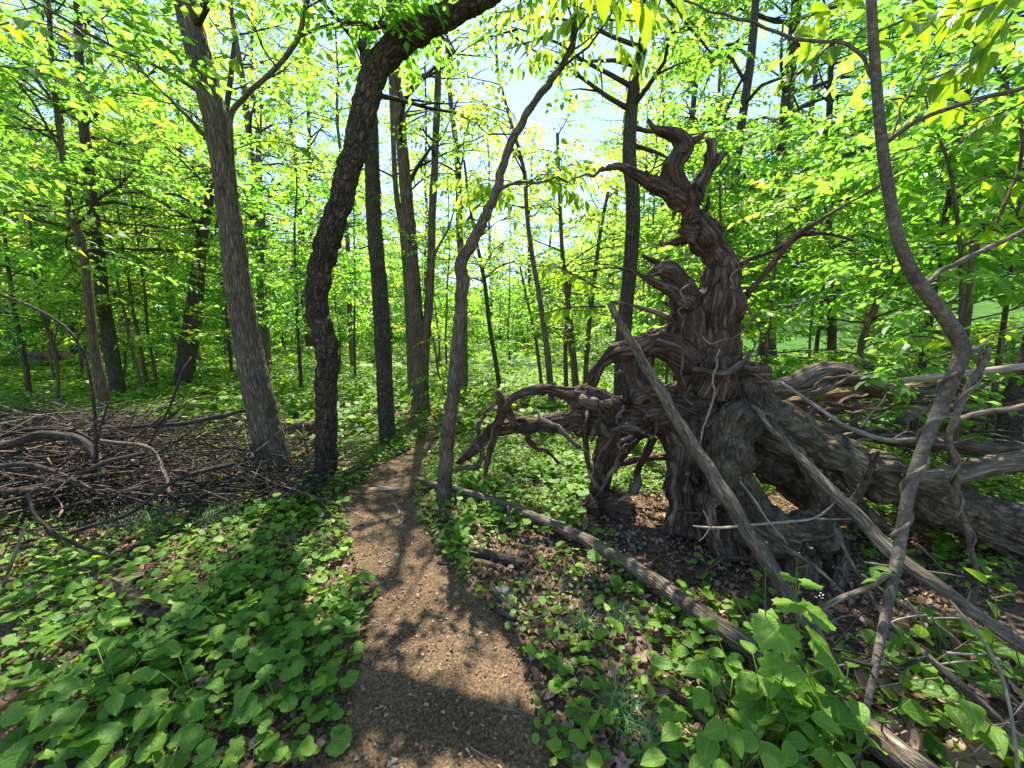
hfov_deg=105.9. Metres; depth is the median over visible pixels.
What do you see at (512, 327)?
shrub
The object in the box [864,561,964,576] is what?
stick
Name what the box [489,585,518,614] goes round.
stick
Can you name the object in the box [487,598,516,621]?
stick
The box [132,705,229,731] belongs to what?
stick
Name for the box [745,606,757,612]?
dead leaf
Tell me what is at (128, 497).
stick
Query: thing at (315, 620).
garlic mustard
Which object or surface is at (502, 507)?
garlic mustard
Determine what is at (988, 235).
leafy branch
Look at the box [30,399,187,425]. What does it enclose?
stick
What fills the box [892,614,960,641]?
twig
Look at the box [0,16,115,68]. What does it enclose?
leafy branch
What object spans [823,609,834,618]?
dead leaf
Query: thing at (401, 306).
shrub
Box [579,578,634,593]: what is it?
stick
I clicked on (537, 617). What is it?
stick
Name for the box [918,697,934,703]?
stick
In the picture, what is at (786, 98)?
oak tree
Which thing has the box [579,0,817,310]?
ash tree
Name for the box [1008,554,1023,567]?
stick
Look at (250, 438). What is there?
stick
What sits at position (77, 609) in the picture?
garlic mustard
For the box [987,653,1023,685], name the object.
stick
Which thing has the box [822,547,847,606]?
stick
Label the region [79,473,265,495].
stick
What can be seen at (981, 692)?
dead leaf
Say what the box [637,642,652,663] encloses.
stick
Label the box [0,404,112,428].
stick
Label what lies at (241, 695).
honeysuckle sprout
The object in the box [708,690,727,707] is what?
stick
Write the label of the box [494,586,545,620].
stick
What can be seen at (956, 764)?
dead leaf
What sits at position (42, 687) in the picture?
garlic mustard
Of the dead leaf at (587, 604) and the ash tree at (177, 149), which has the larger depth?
the ash tree at (177, 149)
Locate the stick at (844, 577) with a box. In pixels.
[828,574,869,582]
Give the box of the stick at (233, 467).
[175,465,301,473]
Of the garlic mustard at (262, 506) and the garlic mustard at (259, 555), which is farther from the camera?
the garlic mustard at (262, 506)
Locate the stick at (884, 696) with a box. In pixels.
[868,668,906,725]
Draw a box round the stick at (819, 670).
[807,660,865,674]
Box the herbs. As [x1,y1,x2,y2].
[0,424,1023,767]
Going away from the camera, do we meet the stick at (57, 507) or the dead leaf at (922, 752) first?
the dead leaf at (922, 752)
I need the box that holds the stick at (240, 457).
[193,425,285,484]
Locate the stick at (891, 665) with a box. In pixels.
[873,653,953,705]
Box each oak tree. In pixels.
[0,0,242,397]
[0,79,82,271]
[0,148,25,351]
[0,159,147,366]
[3,214,158,362]
[4,189,138,353]
[6,0,186,296]
[46,10,309,385]
[180,96,278,341]
[218,6,395,348]
[637,0,1018,361]
[674,0,1014,384]
[729,0,899,294]
[993,334,1023,445]
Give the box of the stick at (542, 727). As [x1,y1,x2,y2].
[490,705,559,737]
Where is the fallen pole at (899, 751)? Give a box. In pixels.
[414,476,938,767]
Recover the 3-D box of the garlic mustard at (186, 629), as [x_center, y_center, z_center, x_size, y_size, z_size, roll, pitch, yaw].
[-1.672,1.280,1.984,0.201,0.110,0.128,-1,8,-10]
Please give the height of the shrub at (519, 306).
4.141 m
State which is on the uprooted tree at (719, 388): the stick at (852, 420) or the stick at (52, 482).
the stick at (852, 420)
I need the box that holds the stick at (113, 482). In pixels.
[65,468,178,490]
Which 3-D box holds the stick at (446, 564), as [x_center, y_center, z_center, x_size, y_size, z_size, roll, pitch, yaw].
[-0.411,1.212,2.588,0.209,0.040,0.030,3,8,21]
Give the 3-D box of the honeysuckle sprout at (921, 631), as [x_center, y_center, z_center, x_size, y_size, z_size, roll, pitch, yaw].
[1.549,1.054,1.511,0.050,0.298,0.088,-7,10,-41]
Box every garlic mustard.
[0,521,31,533]
[0,546,12,563]
[0,576,25,582]
[0,582,47,617]
[0,583,25,600]
[0,597,32,608]
[0,610,76,644]
[0,642,28,658]
[0,657,24,686]
[0,659,48,698]
[0,667,59,714]
[0,677,82,767]
[0,696,54,753]
[0,717,90,767]
[1,649,129,741]
[4,557,58,582]
[6,518,67,541]
[10,645,60,674]
[13,631,72,663]
[14,750,29,767]
[15,594,77,615]
[23,530,79,555]
[27,579,84,621]
[28,661,91,679]
[30,668,114,698]
[38,616,129,656]
[39,605,99,627]
[42,538,60,548]
[43,707,164,767]
[49,560,91,579]
[54,721,119,767]
[67,688,169,767]
[77,621,91,642]
[81,657,134,693]
[82,553,127,566]
[88,633,173,697]
[90,681,165,731]
[91,657,107,670]
[96,531,122,544]
[101,546,150,568]
[113,591,173,616]
[118,550,165,575]
[118,608,192,653]
[119,576,158,600]
[125,524,164,538]
[131,614,208,665]
[131,680,199,732]
[132,701,204,767]
[133,722,216,767]
[136,518,183,543]
[152,636,211,685]
[157,559,189,576]
[164,590,196,606]
[167,628,194,639]
[173,657,224,700]
[192,731,245,767]
[194,601,223,618]
[200,630,242,660]
[203,672,251,708]
[204,691,234,730]
[204,746,244,767]
[206,601,257,625]
[208,570,242,594]
[208,644,256,679]
[209,535,227,547]
[212,517,247,530]
[212,554,238,569]
[217,551,279,579]
[219,544,255,577]
[219,732,291,767]
[220,539,264,558]
[221,594,239,608]
[222,710,277,763]
[231,584,278,612]
[231,603,274,627]
[231,664,327,724]
[232,514,253,520]
[232,617,302,671]
[242,648,296,710]
[244,499,275,519]
[244,523,284,555]
[248,580,271,601]
[248,677,277,691]
[249,503,267,514]
[255,703,316,761]
[257,550,279,561]
[263,590,294,620]
[264,577,290,587]
[265,610,308,636]
[267,560,290,571]
[267,638,315,681]
[271,491,311,509]
[273,508,294,520]
[276,574,316,593]
[279,629,305,639]
[280,623,333,650]
[282,724,352,763]
[286,560,345,592]
[287,603,351,636]
[288,515,317,525]
[288,647,326,690]
[291,542,330,566]
[293,746,308,767]
[300,564,324,581]
[300,606,321,625]
[301,667,343,722]
[303,653,322,668]
[309,538,347,559]
[312,634,364,666]
[321,566,345,578]
[322,583,349,595]
[325,518,345,530]
[326,496,350,508]
[329,649,358,687]
[337,572,374,613]
[345,610,368,633]
[351,572,364,586]
[449,484,462,501]
[453,456,470,466]
[454,510,469,518]
[454,519,473,538]
[464,473,489,485]
[467,493,488,510]
[468,508,499,527]
[470,474,503,489]
[472,485,483,491]
[480,514,516,539]
[490,455,515,470]
[490,503,529,524]
[493,448,515,458]
[494,483,516,498]
[497,479,515,491]
[503,458,529,472]
[507,516,530,535]
[514,505,541,517]
[517,462,539,476]
[525,488,551,504]
[526,461,559,475]
[533,465,554,477]
[533,516,566,527]
[539,526,577,537]
[544,501,571,515]
[547,470,569,483]
[548,664,592,693]
[548,706,582,765]
[551,451,585,470]
[554,541,578,559]
[558,516,583,526]
[563,506,586,521]
[564,491,586,506]
[566,478,590,496]
[567,518,595,532]
[568,563,588,575]
[572,628,602,645]
[575,696,614,730]
[576,640,601,665]
[581,745,610,767]
[587,540,619,569]
[592,528,615,546]
[613,585,647,606]
[627,573,646,591]
[647,618,699,648]
[661,596,697,625]
[663,676,692,716]
[664,590,692,604]
[666,740,714,767]
[678,714,696,754]
[679,613,706,633]
[683,577,710,587]
[684,657,733,691]
[707,591,732,608]
[712,641,744,664]
[717,742,755,767]
[722,627,751,648]
[727,594,778,632]
[728,652,754,669]
[749,541,853,741]
[859,561,879,572]
[860,629,959,684]
[864,669,901,692]
[865,691,900,705]
[894,591,918,606]
[899,679,948,716]
[910,626,986,671]
[919,607,967,626]
[919,611,976,640]
[926,618,1003,654]
[935,571,947,578]
[958,645,1023,685]
[969,631,1023,680]
[985,683,1023,711]
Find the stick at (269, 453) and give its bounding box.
[221,446,344,466]
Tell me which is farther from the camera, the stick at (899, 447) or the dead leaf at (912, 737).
the stick at (899, 447)
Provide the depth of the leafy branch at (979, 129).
1.66 m
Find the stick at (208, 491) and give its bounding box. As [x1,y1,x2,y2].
[174,468,235,500]
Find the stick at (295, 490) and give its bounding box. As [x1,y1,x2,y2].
[235,466,342,521]
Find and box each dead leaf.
[100,566,121,577]
[112,563,144,585]
[554,616,565,624]
[559,615,570,626]
[562,657,571,663]
[563,720,574,737]
[570,741,588,748]
[572,749,589,767]
[575,706,596,719]
[583,601,592,607]
[593,735,610,749]
[595,731,606,737]
[601,756,615,767]
[606,663,617,679]
[612,752,634,767]
[613,748,627,761]
[623,689,638,698]
[629,647,648,665]
[646,733,665,754]
[649,712,662,730]
[655,683,663,700]
[656,677,667,686]
[684,722,699,735]
[710,684,725,701]
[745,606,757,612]
[764,730,775,740]
[779,614,795,624]
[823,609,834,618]
[828,618,840,625]
[828,682,880,721]
[834,653,854,676]
[843,737,872,757]
[854,669,889,705]
[855,744,870,757]
[857,692,894,714]
[860,754,888,767]
[863,645,899,675]
[877,675,906,694]
[878,686,908,707]
[878,708,908,743]
[879,705,914,726]
[882,673,899,679]
[885,714,928,757]
[887,714,903,730]
[890,719,927,755]
[893,685,905,697]
[893,728,918,751]
[894,728,906,737]
[903,737,925,755]
[932,706,957,729]
[935,749,975,767]
[943,735,996,767]
[945,664,965,682]
[950,636,979,665]
[950,644,1001,660]
[959,735,1008,767]
[964,676,1008,699]
[973,744,998,756]
[973,745,1022,767]
[990,665,1023,685]
[994,655,1015,669]
[1008,679,1023,699]
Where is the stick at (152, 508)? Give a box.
[105,488,193,511]
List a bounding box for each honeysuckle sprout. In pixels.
[0,553,80,606]
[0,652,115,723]
[29,638,162,732]
[34,576,141,657]
[37,560,141,602]
[72,580,172,628]
[97,612,187,666]
[133,648,237,732]
[171,562,256,611]
[190,592,277,647]
[226,683,252,735]
[640,706,719,767]
[651,655,824,767]
[656,666,764,767]
[668,618,837,739]
[688,684,843,767]
[704,647,853,717]
[712,702,842,767]
[724,674,863,767]
[730,640,844,767]
[758,673,855,764]
[765,695,865,767]
[773,652,931,745]
[783,723,887,767]
[784,654,863,741]
[787,689,891,767]
[806,664,856,726]
[862,566,896,583]
[896,624,928,687]
[901,678,1023,767]
[963,567,1001,688]
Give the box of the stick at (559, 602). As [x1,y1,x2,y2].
[557,576,561,682]
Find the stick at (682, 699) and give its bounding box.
[643,681,710,728]
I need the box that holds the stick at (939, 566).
[916,543,963,588]
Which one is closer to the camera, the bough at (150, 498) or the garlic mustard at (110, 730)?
the garlic mustard at (110, 730)
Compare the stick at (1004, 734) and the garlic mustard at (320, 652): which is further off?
the garlic mustard at (320, 652)
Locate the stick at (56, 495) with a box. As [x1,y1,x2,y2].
[0,441,139,512]
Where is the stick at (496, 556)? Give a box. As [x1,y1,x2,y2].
[458,546,522,568]
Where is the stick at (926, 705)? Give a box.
[880,679,960,723]
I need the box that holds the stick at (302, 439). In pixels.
[289,417,330,447]
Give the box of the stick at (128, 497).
[57,491,188,514]
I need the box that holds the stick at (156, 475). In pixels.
[72,472,209,496]
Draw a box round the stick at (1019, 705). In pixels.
[998,700,1023,726]
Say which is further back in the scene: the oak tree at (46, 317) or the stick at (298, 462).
the oak tree at (46, 317)
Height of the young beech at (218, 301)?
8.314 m
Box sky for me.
[0,0,1023,331]
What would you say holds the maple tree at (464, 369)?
on the forest floor
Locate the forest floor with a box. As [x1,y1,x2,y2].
[0,235,1023,767]
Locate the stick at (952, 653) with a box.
[945,650,1011,654]
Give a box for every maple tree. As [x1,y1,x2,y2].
[0,0,209,352]
[0,0,300,357]
[0,29,54,231]
[0,61,64,223]
[93,53,205,326]
[123,70,282,341]
[132,0,351,365]
[222,0,400,350]
[274,0,514,394]
[339,127,441,344]
[379,46,488,280]
[380,0,544,392]
[484,116,571,338]
[503,153,597,310]
[548,66,672,332]
[637,0,968,240]
[641,3,784,244]
[649,47,762,248]
[770,0,1023,341]
[798,1,1023,329]
[801,23,901,254]
[899,11,1013,241]
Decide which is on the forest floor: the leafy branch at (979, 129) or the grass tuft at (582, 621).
the grass tuft at (582, 621)
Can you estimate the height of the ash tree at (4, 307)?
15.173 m
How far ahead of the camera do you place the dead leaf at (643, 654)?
1.82 m
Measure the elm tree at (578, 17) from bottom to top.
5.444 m
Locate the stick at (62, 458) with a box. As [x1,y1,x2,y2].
[17,437,86,475]
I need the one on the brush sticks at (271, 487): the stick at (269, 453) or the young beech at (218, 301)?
the stick at (269, 453)
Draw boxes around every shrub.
[0,304,86,365]
[53,323,147,369]
[71,301,169,377]
[117,278,214,355]
[121,290,235,375]
[136,304,181,364]
[152,301,214,346]
[201,311,220,345]
[207,322,233,353]
[269,306,306,348]
[269,308,294,347]
[284,300,305,343]
[336,306,372,344]
[391,301,431,345]
[402,304,451,341]
[429,318,471,361]
[431,312,450,347]
[437,303,469,342]
[441,319,486,360]
[468,304,486,343]
[468,322,489,345]
[472,292,520,343]
[492,293,533,345]
[493,284,562,354]
[495,303,542,347]
[510,319,542,348]
[520,318,560,352]
[552,316,590,350]
[556,296,585,333]
[580,316,611,342]
[589,284,671,372]
[633,281,656,319]
[633,282,664,325]
[655,248,775,375]
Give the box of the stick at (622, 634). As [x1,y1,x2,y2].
[616,627,644,636]
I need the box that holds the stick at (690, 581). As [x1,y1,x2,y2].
[685,574,701,594]
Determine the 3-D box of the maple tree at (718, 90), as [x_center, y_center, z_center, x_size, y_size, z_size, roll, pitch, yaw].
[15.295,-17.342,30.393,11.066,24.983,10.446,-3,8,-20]
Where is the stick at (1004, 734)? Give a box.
[1003,733,1023,752]
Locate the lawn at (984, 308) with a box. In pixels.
[742,264,1023,355]
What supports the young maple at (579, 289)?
on the forest floor
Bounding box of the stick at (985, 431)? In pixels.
[969,429,1023,432]
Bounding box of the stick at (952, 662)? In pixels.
[921,660,1006,667]
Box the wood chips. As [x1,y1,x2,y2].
[152,421,960,767]
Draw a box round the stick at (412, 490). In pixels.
[393,489,414,493]
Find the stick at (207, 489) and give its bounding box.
[183,487,333,493]
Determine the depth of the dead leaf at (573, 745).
1.44 m
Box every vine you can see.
[889,372,958,537]
[944,348,985,612]
[945,349,991,614]
[978,564,995,647]
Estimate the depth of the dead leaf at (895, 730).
1.47 m
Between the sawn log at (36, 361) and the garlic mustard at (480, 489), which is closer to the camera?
the garlic mustard at (480, 489)
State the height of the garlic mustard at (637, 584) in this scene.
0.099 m
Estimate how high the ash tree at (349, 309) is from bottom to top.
13.974 m
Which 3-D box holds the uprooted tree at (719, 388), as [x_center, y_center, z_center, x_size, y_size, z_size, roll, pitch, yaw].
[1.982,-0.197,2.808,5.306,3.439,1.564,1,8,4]
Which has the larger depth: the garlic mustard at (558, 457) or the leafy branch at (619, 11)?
the garlic mustard at (558, 457)
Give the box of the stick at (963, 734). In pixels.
[943,721,1017,739]
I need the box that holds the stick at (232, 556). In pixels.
[182,489,234,559]
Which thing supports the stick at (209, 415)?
on the forest floor
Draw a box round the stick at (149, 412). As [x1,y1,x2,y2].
[60,398,174,440]
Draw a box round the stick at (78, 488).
[74,478,158,489]
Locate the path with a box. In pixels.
[320,400,551,767]
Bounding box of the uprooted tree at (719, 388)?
[453,118,1023,589]
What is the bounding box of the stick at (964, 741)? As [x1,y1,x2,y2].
[946,720,982,767]
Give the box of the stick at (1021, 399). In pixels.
[1007,398,1023,405]
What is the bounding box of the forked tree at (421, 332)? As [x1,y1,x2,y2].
[368,0,515,415]
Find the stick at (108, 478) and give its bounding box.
[0,467,174,496]
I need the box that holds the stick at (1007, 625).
[999,620,1020,632]
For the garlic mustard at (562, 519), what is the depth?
3.00 m
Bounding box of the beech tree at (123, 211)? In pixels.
[0,93,200,358]
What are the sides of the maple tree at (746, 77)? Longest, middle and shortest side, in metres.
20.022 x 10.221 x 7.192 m
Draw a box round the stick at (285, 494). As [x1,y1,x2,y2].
[263,466,303,501]
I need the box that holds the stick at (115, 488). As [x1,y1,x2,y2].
[40,470,168,508]
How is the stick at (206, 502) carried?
on the brush sticks at (271, 487)
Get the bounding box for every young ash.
[0,108,230,395]
[0,163,159,377]
[0,202,113,398]
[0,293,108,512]
[28,258,154,346]
[195,97,312,372]
[335,149,512,332]
[440,277,479,339]
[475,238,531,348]
[593,274,637,335]
[744,146,933,364]
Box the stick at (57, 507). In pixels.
[10,493,106,510]
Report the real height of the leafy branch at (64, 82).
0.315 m
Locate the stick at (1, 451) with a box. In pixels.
[0,416,109,453]
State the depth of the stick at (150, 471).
3.29 m
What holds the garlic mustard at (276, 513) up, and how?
on the forest floor
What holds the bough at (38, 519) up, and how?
on the brush sticks at (271, 487)
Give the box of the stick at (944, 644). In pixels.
[931,617,963,693]
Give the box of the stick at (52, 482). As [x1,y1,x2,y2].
[1,469,111,490]
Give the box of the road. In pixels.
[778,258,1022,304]
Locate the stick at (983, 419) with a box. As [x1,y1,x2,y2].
[952,414,996,421]
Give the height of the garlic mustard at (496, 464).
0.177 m
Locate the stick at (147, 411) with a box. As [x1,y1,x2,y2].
[90,401,164,423]
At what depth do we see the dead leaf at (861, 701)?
1.62 m
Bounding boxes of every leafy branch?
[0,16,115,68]
[0,62,120,115]
[0,207,127,236]
[43,26,162,97]
[63,231,179,255]
[204,48,241,76]
[234,137,323,167]
[521,263,597,300]
[533,302,606,323]
[569,0,651,48]
[623,0,688,25]
[773,44,840,97]
[792,0,865,58]
[879,0,991,54]
[885,92,991,129]
[892,334,950,350]
[910,0,1021,49]
[914,10,1014,103]
[935,215,1021,250]
[965,94,1023,140]
[969,326,1023,342]
[975,164,1023,205]
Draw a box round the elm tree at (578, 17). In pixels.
[422,0,697,504]
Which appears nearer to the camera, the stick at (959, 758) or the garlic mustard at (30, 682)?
the stick at (959, 758)
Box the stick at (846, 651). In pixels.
[829,647,898,663]
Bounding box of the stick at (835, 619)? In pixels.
[830,615,858,622]
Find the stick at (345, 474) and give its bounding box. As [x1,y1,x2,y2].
[170,444,394,481]
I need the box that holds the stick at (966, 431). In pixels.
[959,421,986,433]
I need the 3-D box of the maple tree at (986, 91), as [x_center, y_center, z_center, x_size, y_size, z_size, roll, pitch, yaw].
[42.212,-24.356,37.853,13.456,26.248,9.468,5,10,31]
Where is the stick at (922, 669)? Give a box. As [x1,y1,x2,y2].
[912,637,972,677]
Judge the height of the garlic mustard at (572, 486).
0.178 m
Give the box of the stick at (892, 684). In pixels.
[860,678,937,688]
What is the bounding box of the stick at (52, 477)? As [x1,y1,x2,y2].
[35,467,102,482]
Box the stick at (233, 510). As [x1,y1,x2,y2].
[184,482,295,531]
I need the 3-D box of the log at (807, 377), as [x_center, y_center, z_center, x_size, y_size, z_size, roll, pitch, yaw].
[2.726,0.024,3.091,1.410,0.400,0.194,2,8,12]
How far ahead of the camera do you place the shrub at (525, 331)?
25.01 m
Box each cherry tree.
[166,0,546,443]
[274,0,501,479]
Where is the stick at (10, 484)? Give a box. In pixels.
[0,453,105,522]
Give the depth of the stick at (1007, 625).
1.80 m
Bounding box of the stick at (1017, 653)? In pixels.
[1009,625,1023,680]
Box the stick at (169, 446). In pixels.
[69,415,211,463]
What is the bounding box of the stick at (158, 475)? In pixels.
[84,453,184,483]
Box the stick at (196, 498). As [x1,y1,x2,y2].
[162,477,271,508]
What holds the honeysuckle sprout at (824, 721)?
on the forest floor
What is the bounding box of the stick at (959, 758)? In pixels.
[949,750,1000,763]
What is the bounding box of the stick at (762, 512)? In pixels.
[739,481,788,544]
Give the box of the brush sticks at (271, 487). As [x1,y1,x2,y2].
[0,382,393,561]
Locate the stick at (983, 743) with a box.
[973,703,1023,752]
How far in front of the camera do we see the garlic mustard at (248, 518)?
3.17 m
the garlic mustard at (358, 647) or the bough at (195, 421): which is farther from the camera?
the bough at (195, 421)
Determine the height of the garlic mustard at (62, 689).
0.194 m
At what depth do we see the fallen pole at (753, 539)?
2.22 m
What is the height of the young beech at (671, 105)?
6.786 m
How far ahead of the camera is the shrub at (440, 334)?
30.04 m
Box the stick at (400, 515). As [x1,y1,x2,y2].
[396,505,404,526]
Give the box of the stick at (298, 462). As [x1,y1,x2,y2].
[249,443,353,474]
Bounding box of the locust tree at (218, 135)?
[0,0,442,481]
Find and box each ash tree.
[0,6,115,291]
[0,7,75,352]
[0,57,82,359]
[2,30,164,295]
[84,0,214,297]
[87,0,287,359]
[120,12,299,360]
[122,139,181,304]
[123,0,331,352]
[243,11,427,367]
[444,0,748,395]
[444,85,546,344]
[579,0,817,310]
[587,2,762,360]
[599,98,672,289]
[743,85,804,276]
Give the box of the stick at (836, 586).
[831,582,849,602]
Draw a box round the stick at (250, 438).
[182,422,313,452]
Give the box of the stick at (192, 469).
[172,461,213,494]
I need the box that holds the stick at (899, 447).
[887,445,911,448]
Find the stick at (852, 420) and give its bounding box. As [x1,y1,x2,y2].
[828,414,868,423]
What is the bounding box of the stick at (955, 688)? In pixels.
[948,681,987,724]
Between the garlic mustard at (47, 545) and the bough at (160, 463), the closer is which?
the garlic mustard at (47, 545)
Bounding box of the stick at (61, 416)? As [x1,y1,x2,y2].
[59,414,147,440]
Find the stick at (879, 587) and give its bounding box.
[861,574,927,616]
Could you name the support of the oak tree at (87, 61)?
on the forest floor
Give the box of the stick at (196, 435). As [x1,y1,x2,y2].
[179,425,233,440]
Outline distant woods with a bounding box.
[8,96,1023,350]
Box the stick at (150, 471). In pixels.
[78,455,250,495]
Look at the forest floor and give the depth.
2.36 m
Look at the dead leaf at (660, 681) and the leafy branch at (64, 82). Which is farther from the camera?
the leafy branch at (64, 82)
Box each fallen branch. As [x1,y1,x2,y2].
[754,407,1023,654]
[780,381,915,442]
[819,568,894,610]
[833,528,1023,739]
[900,363,1023,383]
[947,599,1019,767]
[960,403,1023,420]
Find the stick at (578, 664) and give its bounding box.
[570,661,607,665]
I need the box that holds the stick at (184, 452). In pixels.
[65,433,246,462]
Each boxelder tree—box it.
[748,0,1023,464]
[754,208,1000,425]
[855,1,1023,463]
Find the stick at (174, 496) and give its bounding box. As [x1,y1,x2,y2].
[121,489,222,503]
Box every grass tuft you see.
[56,493,207,553]
[160,492,251,534]
[315,578,366,614]
[547,592,605,639]
[566,659,669,758]
[599,593,642,640]
[605,701,692,767]
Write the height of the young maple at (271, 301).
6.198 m
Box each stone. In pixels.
[370,486,400,490]
[496,584,509,594]
[528,654,535,661]
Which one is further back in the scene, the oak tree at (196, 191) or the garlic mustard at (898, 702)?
the oak tree at (196, 191)
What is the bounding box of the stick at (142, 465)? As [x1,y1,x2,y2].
[17,460,197,467]
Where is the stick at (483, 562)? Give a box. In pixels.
[464,558,502,569]
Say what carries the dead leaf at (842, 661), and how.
on the forest floor
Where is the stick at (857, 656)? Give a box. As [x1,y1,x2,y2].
[835,633,875,686]
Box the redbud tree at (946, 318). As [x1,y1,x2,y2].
[684,0,1023,767]
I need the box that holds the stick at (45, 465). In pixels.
[1,457,87,474]
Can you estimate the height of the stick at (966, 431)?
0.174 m
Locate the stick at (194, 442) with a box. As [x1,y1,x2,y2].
[140,429,224,463]
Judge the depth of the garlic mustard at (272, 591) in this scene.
2.17 m
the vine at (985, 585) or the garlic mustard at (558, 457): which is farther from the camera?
the garlic mustard at (558, 457)
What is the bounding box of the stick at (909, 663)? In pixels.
[843,655,926,669]
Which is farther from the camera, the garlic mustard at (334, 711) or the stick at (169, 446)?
the stick at (169, 446)
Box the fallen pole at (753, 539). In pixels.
[607,301,840,662]
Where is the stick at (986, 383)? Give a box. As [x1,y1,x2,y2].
[955,372,1009,394]
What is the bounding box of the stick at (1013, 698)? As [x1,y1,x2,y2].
[1002,687,1023,708]
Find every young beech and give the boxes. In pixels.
[0,63,82,293]
[0,76,146,396]
[0,119,254,385]
[0,176,187,374]
[0,245,30,351]
[140,154,299,376]
[154,149,315,331]
[197,139,401,392]
[203,254,281,337]
[329,232,404,337]
[594,36,800,345]
[595,177,776,383]
[611,104,819,337]
[681,163,918,381]
[731,104,986,390]
[760,0,1023,457]
[838,0,1023,316]
[846,61,1023,432]
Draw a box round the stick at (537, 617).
[529,601,573,620]
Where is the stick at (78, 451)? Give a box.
[18,443,179,463]
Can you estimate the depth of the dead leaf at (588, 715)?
1.55 m
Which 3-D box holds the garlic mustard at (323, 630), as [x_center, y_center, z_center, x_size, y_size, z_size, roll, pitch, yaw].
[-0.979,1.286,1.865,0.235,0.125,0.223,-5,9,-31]
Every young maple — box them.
[0,123,177,349]
[0,183,57,345]
[12,87,231,387]
[140,275,182,345]
[263,134,401,374]
[269,261,310,351]
[273,203,396,357]
[298,226,370,334]
[330,254,366,346]
[360,258,404,351]
[362,216,471,331]
[390,182,492,366]
[410,137,525,373]
[427,6,611,410]
[439,144,529,391]
[440,250,501,343]
[447,165,561,359]
[483,262,573,382]
[489,102,645,386]
[499,251,635,386]
[510,173,675,383]
[520,157,610,355]
[536,248,596,349]
[549,236,621,352]
[556,237,614,328]
[573,14,744,336]
[574,171,658,343]
[581,197,671,335]
[606,248,650,335]
[664,131,799,334]
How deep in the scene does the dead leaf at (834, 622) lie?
2.04 m
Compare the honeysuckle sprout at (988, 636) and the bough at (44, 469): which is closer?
the honeysuckle sprout at (988, 636)
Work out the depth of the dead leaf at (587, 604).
2.17 m
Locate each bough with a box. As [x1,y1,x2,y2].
[0,426,92,440]
[0,430,105,500]
[0,452,144,495]
[0,462,103,496]
[1,518,27,587]
[25,494,107,555]
[68,462,234,534]
[99,439,170,496]
[102,409,244,429]
[138,357,191,463]
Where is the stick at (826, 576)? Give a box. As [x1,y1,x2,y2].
[748,524,832,582]
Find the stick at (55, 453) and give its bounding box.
[22,446,146,465]
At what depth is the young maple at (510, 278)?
18.59 m
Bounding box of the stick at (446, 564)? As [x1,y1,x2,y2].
[437,561,464,567]
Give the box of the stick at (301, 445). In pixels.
[267,435,315,470]
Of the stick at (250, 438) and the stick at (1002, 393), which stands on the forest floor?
the stick at (1002, 393)
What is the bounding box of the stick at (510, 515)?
[507,506,513,522]
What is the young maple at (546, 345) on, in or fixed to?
on the forest floor
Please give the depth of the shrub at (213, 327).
35.52 m
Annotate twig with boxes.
[693,492,851,541]
[731,591,800,664]
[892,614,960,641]
[905,599,930,638]
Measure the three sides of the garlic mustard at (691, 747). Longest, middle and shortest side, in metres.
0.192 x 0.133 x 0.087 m
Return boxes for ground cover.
[0,249,1002,369]
[0,313,1023,437]
[0,429,1023,767]
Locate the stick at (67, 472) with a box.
[14,450,126,482]
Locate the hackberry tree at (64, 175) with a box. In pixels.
[0,0,213,420]
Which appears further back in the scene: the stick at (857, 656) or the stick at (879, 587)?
the stick at (879, 587)
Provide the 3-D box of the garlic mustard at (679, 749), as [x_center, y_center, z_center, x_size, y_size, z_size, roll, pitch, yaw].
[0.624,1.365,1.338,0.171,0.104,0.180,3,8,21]
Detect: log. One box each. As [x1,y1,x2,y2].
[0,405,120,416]
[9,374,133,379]
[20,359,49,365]
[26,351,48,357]
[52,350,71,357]
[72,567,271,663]
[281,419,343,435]
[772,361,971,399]
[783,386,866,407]
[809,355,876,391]
[817,419,1023,455]
[895,398,934,424]
[901,449,1023,486]
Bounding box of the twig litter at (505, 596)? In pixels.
[41,438,1013,766]
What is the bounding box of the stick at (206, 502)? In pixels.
[146,458,247,517]
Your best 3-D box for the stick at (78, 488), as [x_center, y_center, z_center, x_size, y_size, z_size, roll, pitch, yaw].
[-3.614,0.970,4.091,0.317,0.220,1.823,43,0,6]
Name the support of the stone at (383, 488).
on the path
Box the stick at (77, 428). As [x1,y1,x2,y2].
[22,422,216,479]
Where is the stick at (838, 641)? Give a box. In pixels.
[812,594,873,667]
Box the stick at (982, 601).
[977,593,1017,603]
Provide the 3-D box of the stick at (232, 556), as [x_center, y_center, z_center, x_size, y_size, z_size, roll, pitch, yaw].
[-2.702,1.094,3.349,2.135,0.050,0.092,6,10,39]
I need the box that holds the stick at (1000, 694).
[993,686,1023,729]
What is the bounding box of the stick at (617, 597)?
[600,594,651,605]
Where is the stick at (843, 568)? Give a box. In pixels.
[832,566,905,592]
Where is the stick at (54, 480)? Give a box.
[0,427,153,520]
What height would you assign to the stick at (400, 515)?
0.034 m
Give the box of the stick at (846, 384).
[832,381,851,385]
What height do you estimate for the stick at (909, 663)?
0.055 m
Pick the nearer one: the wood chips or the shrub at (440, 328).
the wood chips
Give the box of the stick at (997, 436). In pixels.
[989,433,1023,441]
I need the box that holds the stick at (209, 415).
[194,410,248,430]
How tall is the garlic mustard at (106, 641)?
0.183 m
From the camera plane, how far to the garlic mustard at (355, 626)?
1.95 m
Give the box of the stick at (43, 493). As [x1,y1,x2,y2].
[0,463,63,509]
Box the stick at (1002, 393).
[993,389,1016,399]
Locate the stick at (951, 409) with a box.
[949,407,989,412]
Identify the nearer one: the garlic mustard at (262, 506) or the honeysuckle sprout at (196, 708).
the honeysuckle sprout at (196, 708)

